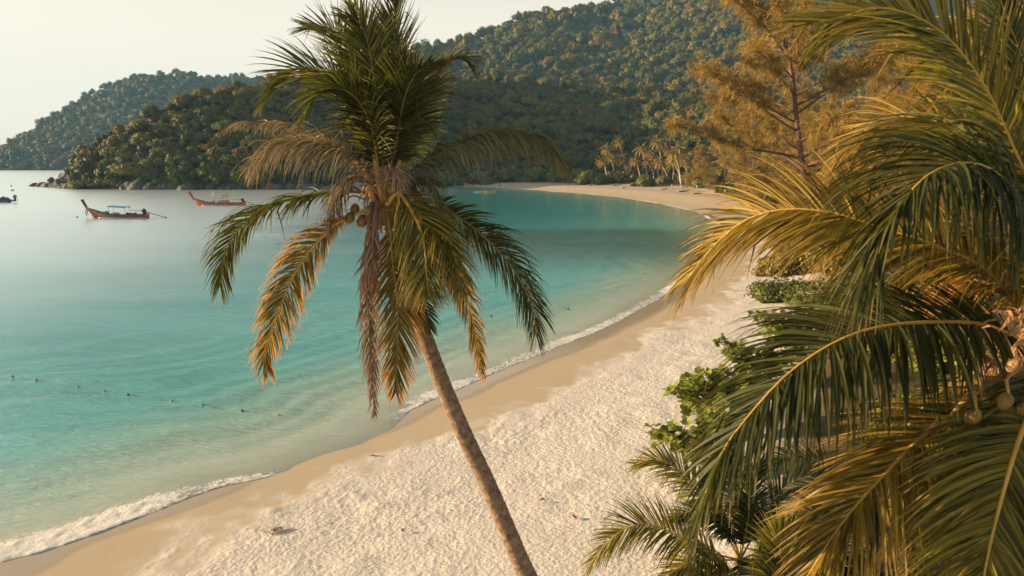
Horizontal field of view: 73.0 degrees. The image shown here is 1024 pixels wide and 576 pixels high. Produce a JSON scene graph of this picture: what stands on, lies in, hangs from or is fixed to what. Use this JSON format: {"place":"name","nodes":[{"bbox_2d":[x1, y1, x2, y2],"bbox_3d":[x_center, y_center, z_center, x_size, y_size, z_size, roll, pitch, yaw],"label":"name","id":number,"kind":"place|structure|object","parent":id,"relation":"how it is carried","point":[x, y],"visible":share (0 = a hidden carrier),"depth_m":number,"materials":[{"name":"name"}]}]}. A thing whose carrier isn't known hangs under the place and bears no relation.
{"place":"outdoors","nodes":[
{"label":"outdoors","id":0,"kind":"place"},
{"bbox_2d":[0,77,266,169],"bbox_3d":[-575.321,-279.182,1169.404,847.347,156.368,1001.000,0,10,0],"label":"hill","id":1,"kind":"structure","parent":0,"point":[133,94],"depth_m":998.05,"materials":[{"name":"green plant"}]},
{"bbox_2d":[0,68,272,169],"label":"forest","id":2,"kind":"object","parent":1,"relation":"on","point":[13,148],"visible":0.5,"depth_m":993.48,"materials":[{"name":"green plant"}]},
{"bbox_2d":[0,0,613,144],"label":"sky","id":3,"kind":"structure","parent":0,"point":[52,52],"materials":[{"name":"white"}]},
{"bbox_2d":[0,170,720,562],"bbox_3d":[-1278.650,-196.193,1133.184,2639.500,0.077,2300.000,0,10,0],"label":"sea","id":4,"kind":"structure","parent":0,"point":[120,308],"depth_m":41.59,"materials":[{"name":"teal liquid"}]},
{"bbox_2d":[81,199,166,217],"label":"longtail boat","id":5,"kind":"object","parent":4,"relation":"on","point":[94,213],"visible":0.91,"depth_m":124.91,"materials":[{"name":"brown wood"}]},
{"bbox_2d":[189,191,251,205],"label":"longtail boat","id":6,"kind":"object","parent":4,"relation":"on","point":[198,202],"visible":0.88,"depth_m":160.82,"materials":[{"name":"brown wood"}]},
{"bbox_2d":[48,80,948,188],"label":"headland hill","id":7,"kind":"structure","parent":0,"point":[294,181],"depth_m":273.88,"materials":[{"name":"green plant"}]},
{"bbox_2d":[67,178,100,188],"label":"forest tree","id":8,"kind":"object","parent":7,"relation":"on","point":[89,183],"visible":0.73,"depth_m":258.19,"materials":[{"name":"green plant"}]},
{"bbox_2d":[71,151,100,172],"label":"forest tree","id":9,"kind":"object","parent":7,"relation":"on","point":[83,165],"visible":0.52,"depth_m":265.92,"materials":[{"name":"green plant"}]},
{"bbox_2d":[106,131,130,145],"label":"forest tree","id":10,"kind":"object","parent":7,"relation":"on","point":[119,139],"visible":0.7,"depth_m":274.00,"materials":[{"name":"green plant"}]},
{"bbox_2d":[113,150,134,163],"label":"forest tree","id":11,"kind":"object","parent":7,"relation":"on","point":[125,158],"visible":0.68,"depth_m":263.44,"materials":[{"name":"green plant"}]},
{"bbox_2d":[106,161,144,180],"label":"forest tree","id":12,"kind":"object","parent":7,"relation":"on","point":[123,169],"visible":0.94,"depth_m":255.53,"materials":[{"name":"green plant"}]},
{"bbox_2d":[126,180,146,189],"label":"rock","id":13,"kind":"object","parent":7,"relation":"on","point":[137,185],"visible":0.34,"depth_m":253.41,"materials":[{"name":"grey stone"}]},
{"bbox_2d":[125,118,151,132],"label":"forest tree","id":14,"kind":"object","parent":7,"relation":"on","point":[138,125],"visible":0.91,"depth_m":274.26,"materials":[{"name":"green plant"}]},
{"bbox_2d":[130,132,153,145],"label":"forest tree","id":15,"kind":"object","parent":7,"relation":"on","point":[139,137],"visible":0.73,"depth_m":269.70,"materials":[{"name":"green plant"}]},
{"bbox_2d":[139,104,160,122],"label":"forest tree","id":16,"kind":"object","parent":7,"relation":"on","point":[150,110],"visible":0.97,"depth_m":281.44,"materials":[{"name":"green plant"}]},
{"bbox_2d":[138,164,164,181],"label":"forest tree","id":17,"kind":"object","parent":7,"relation":"on","point":[149,172],"visible":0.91,"depth_m":255.51,"materials":[{"name":"green plant"}]},
{"bbox_2d":[138,158,165,166],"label":"forest tree","id":18,"kind":"object","parent":7,"relation":"on","point":[158,162],"visible":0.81,"depth_m":258.21,"materials":[{"name":"green plant"}]},
{"bbox_2d":[150,123,174,138],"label":"forest tree","id":19,"kind":"object","parent":7,"relation":"on","point":[162,128],"visible":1,"depth_m":271.92,"materials":[{"name":"green plant"}]},
{"bbox_2d":[164,154,196,166],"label":"forest tree","id":20,"kind":"object","parent":7,"relation":"on","point":[177,159],"visible":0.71,"depth_m":258.29,"materials":[{"name":"green plant"}]},
{"bbox_2d":[171,93,198,108],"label":"forest tree","id":21,"kind":"object","parent":7,"relation":"on","point":[183,100],"visible":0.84,"depth_m":283.87,"materials":[{"name":"green plant"}]},
{"bbox_2d":[190,86,212,99],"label":"forest tree","id":22,"kind":"object","parent":7,"relation":"on","point":[198,93],"visible":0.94,"depth_m":286.50,"materials":[{"name":"green plant"}]},
{"bbox_2d":[193,161,217,175],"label":"forest tree","id":23,"kind":"object","parent":7,"relation":"on","point":[204,168],"visible":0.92,"depth_m":254.90,"materials":[{"name":"green plant"}]},
{"bbox_2d":[202,92,220,105],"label":"forest tree","id":24,"kind":"object","parent":7,"relation":"on","point":[210,99],"visible":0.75,"depth_m":284.99,"materials":[{"name":"green plant"}]},
{"bbox_2d":[207,132,234,144],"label":"forest tree","id":25,"kind":"object","parent":7,"relation":"on","point":[220,138],"visible":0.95,"depth_m":267.05,"materials":[{"name":"green plant"}]},
{"bbox_2d":[212,119,252,133],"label":"forest tree","id":26,"kind":"object","parent":7,"relation":"on","point":[221,125],"visible":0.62,"depth_m":270.61,"materials":[{"name":"green plant"}]},
{"bbox_2d":[217,151,255,164],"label":"forest tree","id":27,"kind":"object","parent":7,"relation":"on","point":[234,159],"visible":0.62,"depth_m":258.84,"materials":[{"name":"green plant"}]},
{"bbox_2d":[232,86,258,102],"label":"forest tree","id":28,"kind":"object","parent":7,"relation":"on","point":[244,94],"visible":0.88,"depth_m":288.50,"materials":[{"name":"green plant"}]},
{"bbox_2d":[228,162,262,181],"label":"forest tree","id":29,"kind":"object","parent":7,"relation":"on","point":[235,174],"visible":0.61,"depth_m":254.58,"materials":[{"name":"green plant"}]},
{"bbox_2d":[239,134,263,147],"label":"forest tree","id":30,"kind":"object","parent":7,"relation":"on","point":[248,138],"visible":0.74,"depth_m":265.06,"materials":[{"name":"green plant"}]},
{"bbox_2d":[270,165,296,179],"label":"forest tree","id":31,"kind":"object","parent":7,"relation":"on","point":[281,172],"visible":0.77,"depth_m":259.20,"materials":[{"name":"green plant"}]},
{"bbox_2d":[274,85,297,94],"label":"forest tree","id":32,"kind":"object","parent":7,"relation":"on","point":[287,90],"visible":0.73,"depth_m":296.74,"materials":[{"name":"green plant"}]},
{"bbox_2d":[278,100,314,119],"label":"forest tree","id":33,"kind":"object","parent":7,"relation":"on","point":[287,110],"visible":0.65,"depth_m":289.20,"materials":[{"name":"green plant"}]},
{"bbox_2d":[317,119,355,134],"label":"forest tree","id":34,"kind":"object","parent":7,"relation":"on","point":[332,125],"visible":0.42,"depth_m":293.86,"materials":[{"name":"green plant"}]},
{"bbox_2d":[443,82,462,99],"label":"forest tree","id":35,"kind":"object","parent":7,"relation":"on","point":[458,89],"visible":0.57,"depth_m":375.17,"materials":[{"name":"green plant"}]},
{"bbox_2d":[486,70,505,83],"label":"forest tree","id":36,"kind":"object","parent":7,"relation":"on","point":[497,75],"visible":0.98,"depth_m":414.33,"materials":[{"name":"green plant"}]},
{"bbox_2d":[517,96,539,106],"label":"forest tree","id":37,"kind":"object","parent":7,"relation":"on","point":[533,101],"visible":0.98,"depth_m":386.70,"materials":[{"name":"green plant"}]},
{"bbox_2d":[584,117,604,130],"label":"forest tree","id":38,"kind":"object","parent":7,"relation":"on","point":[592,124],"visible":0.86,"depth_m":361.86,"materials":[{"name":"green plant"}]},
{"bbox_2d":[595,99,619,111],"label":"forest tree","id":39,"kind":"object","parent":7,"relation":"on","point":[612,105],"visible":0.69,"depth_m":399.27,"materials":[{"name":"green plant"}]},
{"bbox_2d":[594,121,626,136],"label":"forest tree","id":40,"kind":"object","parent":7,"relation":"on","point":[612,127],"visible":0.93,"depth_m":354.28,"materials":[{"name":"green plant"}]},
{"bbox_2d":[598,146,630,169],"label":"palm tree","id":41,"kind":"object","parent":7,"relation":"on","point":[617,151],"visible":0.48,"depth_m":314.71,"materials":[{"name":"green plant"}]},
{"bbox_2d":[616,80,636,92],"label":"forest tree","id":42,"kind":"object","parent":7,"relation":"on","point":[624,87],"visible":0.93,"depth_m":443.41,"materials":[{"name":"green plant"}]},
{"bbox_2d":[633,92,653,103],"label":"forest tree","id":43,"kind":"object","parent":7,"relation":"on","point":[643,98],"visible":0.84,"depth_m":413.60,"materials":[{"name":"green plant"}]},
{"bbox_2d":[641,118,663,132],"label":"forest tree","id":44,"kind":"object","parent":7,"relation":"on","point":[653,123],"visible":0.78,"depth_m":345.13,"materials":[{"name":"green plant"}]},
{"bbox_2d":[643,82,663,93],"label":"forest tree","id":45,"kind":"object","parent":7,"relation":"on","point":[650,88],"visible":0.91,"depth_m":444.13,"materials":[{"name":"green plant"}]},
{"bbox_2d":[643,98,665,111],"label":"forest tree","id":46,"kind":"object","parent":7,"relation":"on","point":[657,103],"visible":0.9,"depth_m":384.54,"materials":[{"name":"green plant"}]},
{"bbox_2d":[683,134,709,146],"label":"forest tree","id":47,"kind":"object","parent":7,"relation":"on","point":[690,142],"visible":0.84,"depth_m":292.31,"materials":[{"name":"green plant"}]},
{"bbox_2d":[688,100,713,114],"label":"forest tree","id":48,"kind":"object","parent":7,"relation":"on","point":[699,104],"visible":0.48,"depth_m":363.69,"materials":[{"name":"green plant"}]},
{"bbox_2d":[762,86,830,186],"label":"casuarina tree","id":49,"kind":"object","parent":7,"relation":"on","point":[815,110],"visible":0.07,"depth_m":160.13,"materials":[{"name":"red plant"}]},
{"bbox_2d":[0,176,1023,575],"bbox_3d":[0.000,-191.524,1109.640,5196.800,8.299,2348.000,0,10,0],"label":"ground","id":50,"kind":"structure","parent":0,"point":[562,430],"depth_m":21.27,"materials":[{"name":"beige sand"}]},
{"bbox_2d":[196,0,578,575],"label":"coconut palm","id":51,"kind":"object","parent":50,"relation":"on","point":[377,85],"visible":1,"depth_m":12.03,"materials":[{"name":"green plant"}]},
{"bbox_2d":[427,171,463,186],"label":"bush","id":52,"kind":"object","parent":50,"relation":"on","point":[450,180],"visible":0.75,"depth_m":283.70,"materials":[{"name":"green plant"}]},
{"bbox_2d":[465,170,496,184],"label":"bush","id":53,"kind":"object","parent":50,"relation":"on","point":[483,178],"visible":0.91,"depth_m":290.38,"materials":[{"name":"green plant"}]},
{"bbox_2d":[494,166,521,180],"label":"bush","id":54,"kind":"object","parent":50,"relation":"on","point":[509,173],"visible":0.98,"depth_m":294.93,"materials":[{"name":"green plant"}]},
{"bbox_2d":[524,166,546,180],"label":"bush","id":55,"kind":"object","parent":50,"relation":"on","point":[534,174],"visible":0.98,"depth_m":294.00,"materials":[{"name":"green plant"}]},
{"bbox_2d":[544,168,564,181],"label":"bush","id":56,"kind":"object","parent":50,"relation":"on","point":[553,177],"visible":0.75,"depth_m":288.08,"materials":[{"name":"green plant"}]},
{"bbox_2d":[573,170,608,184],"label":"bush","id":57,"kind":"object","parent":50,"relation":"on","point":[586,177],"visible":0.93,"depth_m":268.55,"materials":[{"name":"green plant"}]},
{"bbox_2d":[603,170,625,181],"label":"bush","id":58,"kind":"object","parent":50,"relation":"on","point":[614,176],"visible":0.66,"depth_m":274.16,"materials":[{"name":"green plant"}]},
{"bbox_2d":[619,168,638,181],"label":"bush","id":59,"kind":"object","parent":50,"relation":"on","point":[630,175],"visible":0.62,"depth_m":273.85,"materials":[{"name":"green plant"}]},
{"bbox_2d":[629,174,657,186],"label":"bush","id":60,"kind":"object","parent":50,"relation":"on","point":[644,180],"visible":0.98,"depth_m":249.01,"materials":[{"name":"green plant"}]},
{"bbox_2d":[671,140,689,187],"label":"beach palm","id":61,"kind":"object","parent":50,"relation":"on","point":[679,148],"visible":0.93,"depth_m":234.28,"materials":[{"name":"green plant"}]},
{"bbox_2d":[683,143,715,183],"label":"casuarina tree","id":62,"kind":"object","parent":50,"relation":"on","point":[699,151],"visible":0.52,"depth_m":230.90,"materials":[{"name":"red plant"}]},
{"bbox_2d":[644,386,759,479],"bbox_3d":[5.508,4.171,19.900,3.476,3.073,2.491,0,10,0],"label":"shore shrub","id":63,"kind":"object","parent":50,"relation":"on","point":[667,434],"visible":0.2,"depth_m":19.82,"materials":[{"name":"green plant"}]},
{"bbox_2d":[662,355,766,425],"bbox_3d":[6.748,3.601,22.599,3.890,3.150,2.155,0,10,0],"label":"shore shrub","id":64,"kind":"object","parent":50,"relation":"on","point":[688,397],"visible":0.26,"depth_m":22.21,"materials":[{"name":"green plant"}]},
{"bbox_2d":[580,433,850,575],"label":"young palm","id":65,"kind":"object","parent":50,"relation":"on","point":[742,515],"visible":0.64,"depth_m":14.16,"materials":[{"name":"green plant"}]},
{"bbox_2d":[681,90,757,189],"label":"casuarina tree","id":66,"kind":"object","parent":50,"relation":"on","point":[711,165],"visible":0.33,"depth_m":191.23,"materials":[{"name":"red plant"}]},
{"bbox_2d":[714,183,748,193],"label":"bush","id":67,"kind":"object","parent":50,"relation":"on","point":[718,190],"visible":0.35,"depth_m":185.01,"materials":[{"name":"green plant"}]},
{"bbox_2d":[715,92,782,195],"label":"casuarina tree","id":68,"kind":"object","parent":50,"relation":"on","point":[731,166],"visible":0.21,"depth_m":147.99,"materials":[{"name":"red plant"}]},
{"bbox_2d":[712,333,794,384],"bbox_3d":[9.483,3.035,27.053,3.437,2.604,1.994,0,10,0],"label":"shore shrub","id":69,"kind":"object","parent":50,"relation":"on","point":[718,341],"visible":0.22,"depth_m":26.80,"materials":[{"name":"green plant"}]},
{"bbox_2d":[744,275,807,305],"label":"bush","id":70,"kind":"object","parent":50,"relation":"on","point":[762,292],"visible":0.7,"depth_m":46.94,"materials":[{"name":"green plant"}]},
{"bbox_2d":[730,73,833,199],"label":"casuarina tree","id":71,"kind":"object","parent":50,"relation":"on","point":[802,116],"visible":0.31,"depth_m":116.07,"materials":[{"name":"red plant"}]},
{"bbox_2d":[750,251,813,277],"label":"bush","id":72,"kind":"object","parent":50,"relation":"on","point":[788,270],"visible":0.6,"depth_m":58.84,"materials":[{"name":"green plant"}]},
{"bbox_2d":[748,307,842,336],"bbox_3d":[13.889,1.972,32.913,5.464,2.522,3.022,0,10,0],"label":"shore shrub","id":73,"kind":"object","parent":50,"relation":"on","point":[783,326],"visible":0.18,"depth_m":32.33,"materials":[{"name":"green plant"}]},
{"bbox_2d":[765,178,831,260],"bbox_3d":[25.577,-5.429,60.009,6.006,8.320,5.828,-1,10,-5],"label":"casuarina tree","id":74,"kind":"object","parent":50,"relation":"on","point":[788,248],"visible":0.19,"depth_m":59.42,"materials":[{"name":"red plant"}]},
{"bbox_2d":[777,328,845,358],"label":"bush","id":75,"kind":"object","parent":50,"relation":"on","point":[828,355],"visible":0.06,"depth_m":31.57,"materials":[{"name":"green plant"}]},
{"bbox_2d":[736,501,892,575],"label":"young palm","id":76,"kind":"object","parent":50,"relation":"on","point":[770,567],"visible":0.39,"depth_m":10.05,"materials":[{"name":"green plant"}]},
{"bbox_2d":[662,0,969,240],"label":"casuarina tree","id":77,"kind":"object","parent":50,"relation":"on","point":[756,100],"visible":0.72,"depth_m":62.35,"materials":[{"name":"red plant"}]},
{"bbox_2d":[782,93,862,206],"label":"casuarina tree","id":78,"kind":"object","parent":50,"relation":"on","point":[832,107],"visible":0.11,"depth_m":97.86,"materials":[{"name":"red plant"}]},
{"bbox_2d":[790,273,860,304],"bbox_3d":[20.216,0.188,44.270,4.589,2.294,5.209,0,10,0],"label":"bush","id":79,"kind":"object","parent":50,"relation":"on","point":[806,285],"visible":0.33,"depth_m":43.53,"materials":[{"name":"green plant"}]},
{"bbox_2d":[798,245,863,275],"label":"bush","id":80,"kind":"object","parent":50,"relation":"on","point":[807,262],"visible":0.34,"depth_m":54.78,"materials":[{"name":"green plant"}]},
{"bbox_2d":[798,156,867,242],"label":"casuarina tree","id":81,"kind":"object","parent":50,"relation":"on","point":[842,184],"visible":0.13,"depth_m":66.83,"materials":[{"name":"red plant"}]},
{"bbox_2d":[659,0,1023,575],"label":"coconut palm","id":82,"kind":"object","parent":50,"relation":"on","point":[970,421],"visible":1,"depth_m":5.16,"materials":[{"name":"green plant"}]},
{"bbox_2d":[763,405,932,524],"bbox_3d":[8.380,4.902,16.387,5.574,3.899,2.373,-3,11,-16],"label":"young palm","id":83,"kind":"object","parent":50,"relation":"on","point":[800,455],"visible":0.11,"depth_m":16.32,"materials":[{"name":"green plant"}]},
{"bbox_2d":[829,102,894,223],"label":"casuarina tree","id":84,"kind":"object","parent":50,"relation":"on","point":[874,116],"visible":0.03,"depth_m":73.36,"materials":[{"name":"red plant"}]},
{"bbox_2d":[845,390,921,445],"bbox_3d":[12.048,4.029,21.196,3.623,1.656,2.809,-9,14,-42],"label":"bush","id":85,"kind":"object","parent":50,"relation":"on","point":[897,397],"visible":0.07,"depth_m":21.32,"materials":[{"name":"green plant"}]},
{"bbox_2d":[854,60,932,193],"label":"casuarina tree","id":86,"kind":"object","parent":50,"relation":"on","point":[871,93],"visible":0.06,"depth_m":106.86,"materials":[{"name":"red plant"}]},
{"bbox_2d":[847,27,952,213],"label":"casuarina tree","id":87,"kind":"object","parent":50,"relation":"on","point":[898,88],"visible":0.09,"depth_m":80.84,"materials":[{"name":"red plant"}]},
{"bbox_2d":[866,76,998,242],"bbox_3d":[35.388,-10.517,59.364,11.102,15.848,11.440,-5,11,-23],"label":"casuarina tree","id":88,"kind":"object","parent":50,"relation":"on","point":[920,150],"visible":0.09,"depth_m":58.62,"materials":[{"name":"red plant"}]},
{"bbox_2d":[898,333,999,373],"bbox_3d":[17.541,2.782,27.262,4.004,2.185,5.266,-7,12,-32],"label":"bush","id":89,"kind":"object","parent":50,"relation":"on","point":[937,365],"visible":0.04,"depth_m":26.83,"materials":[{"name":"green plant"}]},
{"bbox_2d":[885,0,1019,229],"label":"casuarina tree","id":90,"kind":"object","parent":50,"relation":"on","point":[982,36],"visible":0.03,"depth_m":71.88,"materials":[{"name":"red plant"}]},
{"bbox_2d":[910,273,1006,309],"bbox_3d":[25.156,0.232,39.401,6.197,2.653,5.493,0,10,0],"label":"bush","id":91,"kind":"object","parent":50,"relation":"on","point":[982,302],"visible":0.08,"depth_m":37.88,"materials":[{"name":"green plant"}]},
{"bbox_2d":[941,1,1023,236],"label":"casuarina tree","id":92,"kind":"object","parent":50,"relation":"on","point":[997,61],"visible":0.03,"depth_m":67.32,"materials":[{"name":"red plant"}]},
{"bbox_2d":[451,0,1022,117],"bbox_3d":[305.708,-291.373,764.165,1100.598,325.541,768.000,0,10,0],"label":"mountain","id":93,"kind":"structure","parent":0,"point":[933,5],"depth_m":578.28,"materials":[{"name":"green plant"}]},
{"bbox_2d":[63,0,914,206],"bbox_3d":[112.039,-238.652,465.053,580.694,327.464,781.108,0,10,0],"label":"mountain forest","id":94,"kind":"object","parent":93,"relation":"on","point":[581,24],"visible":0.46,"depth_m":408.72,"materials":[{"name":"green plant"}]},
{"bbox_2d":[524,47,544,58],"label":"forest tree","id":95,"kind":"object","parent":93,"relation":"on","point":[533,52],"visible":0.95,"depth_m":658.51,"materials":[{"name":"green plant"}]},
{"bbox_2d":[559,52,576,64],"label":"forest tree","id":96,"kind":"object","parent":93,"relation":"on","point":[568,58],"visible":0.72,"depth_m":641.59,"materials":[{"name":"green plant"}]},
{"bbox_2d":[589,34,608,49],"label":"forest tree","id":97,"kind":"object","parent":93,"relation":"on","point":[597,41],"visible":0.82,"depth_m":679.28,"materials":[{"name":"green plant"}]},
{"bbox_2d":[612,16,636,31],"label":"forest tree","id":98,"kind":"object","parent":93,"relation":"on","point":[621,23],"visible":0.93,"depth_m":701.94,"materials":[{"name":"green plant"}]},
{"bbox_2d":[634,65,653,82],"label":"forest tree","id":99,"kind":"object","parent":93,"relation":"on","point":[640,72],"visible":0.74,"depth_m":602.33,"materials":[{"name":"green plant"}]},
{"bbox_2d":[644,67,676,81],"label":"forest tree","id":100,"kind":"object","parent":93,"relation":"on","point":[659,75],"visible":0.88,"depth_m":592.80,"materials":[{"name":"green plant"}]},
{"bbox_2d":[666,19,692,31],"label":"forest tree","id":101,"kind":"object","parent":93,"relation":"on","point":[676,24],"visible":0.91,"depth_m":656.25,"materials":[{"name":"green plant"}]},
{"bbox_2d":[672,53,695,67],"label":"forest tree","id":102,"kind":"object","parent":93,"relation":"on","point":[679,60],"visible":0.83,"depth_m":600.62,"materials":[{"name":"green plant"}]},
{"bbox_2d":[689,25,714,39],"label":"forest tree","id":103,"kind":"object","parent":93,"relation":"on","point":[702,31],"visible":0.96,"depth_m":632.31,"materials":[{"name":"green plant"}]},
{"bbox_2d":[693,47,719,56],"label":"forest tree","id":104,"kind":"object","parent":93,"relation":"on","point":[697,53],"visible":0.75,"depth_m":608.36,"materials":[{"name":"green plant"}]},
{"bbox_2d":[713,18,740,36],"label":"forest tree","id":105,"kind":"object","parent":93,"relation":"on","point":[727,25],"visible":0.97,"depth_m":615.62,"materials":[{"name":"green plant"}]},
{"bbox_2d":[717,50,740,64],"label":"forest tree","id":106,"kind":"object","parent":93,"relation":"on","point":[728,57],"visible":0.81,"depth_m":573.99,"materials":[{"name":"green plant"}]},
{"bbox_2d":[841,33,871,47],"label":"forest tree","id":107,"kind":"object","parent":93,"relation":"on","point":[850,44],"visible":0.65,"depth_m":536.38,"materials":[{"name":"green plant"}]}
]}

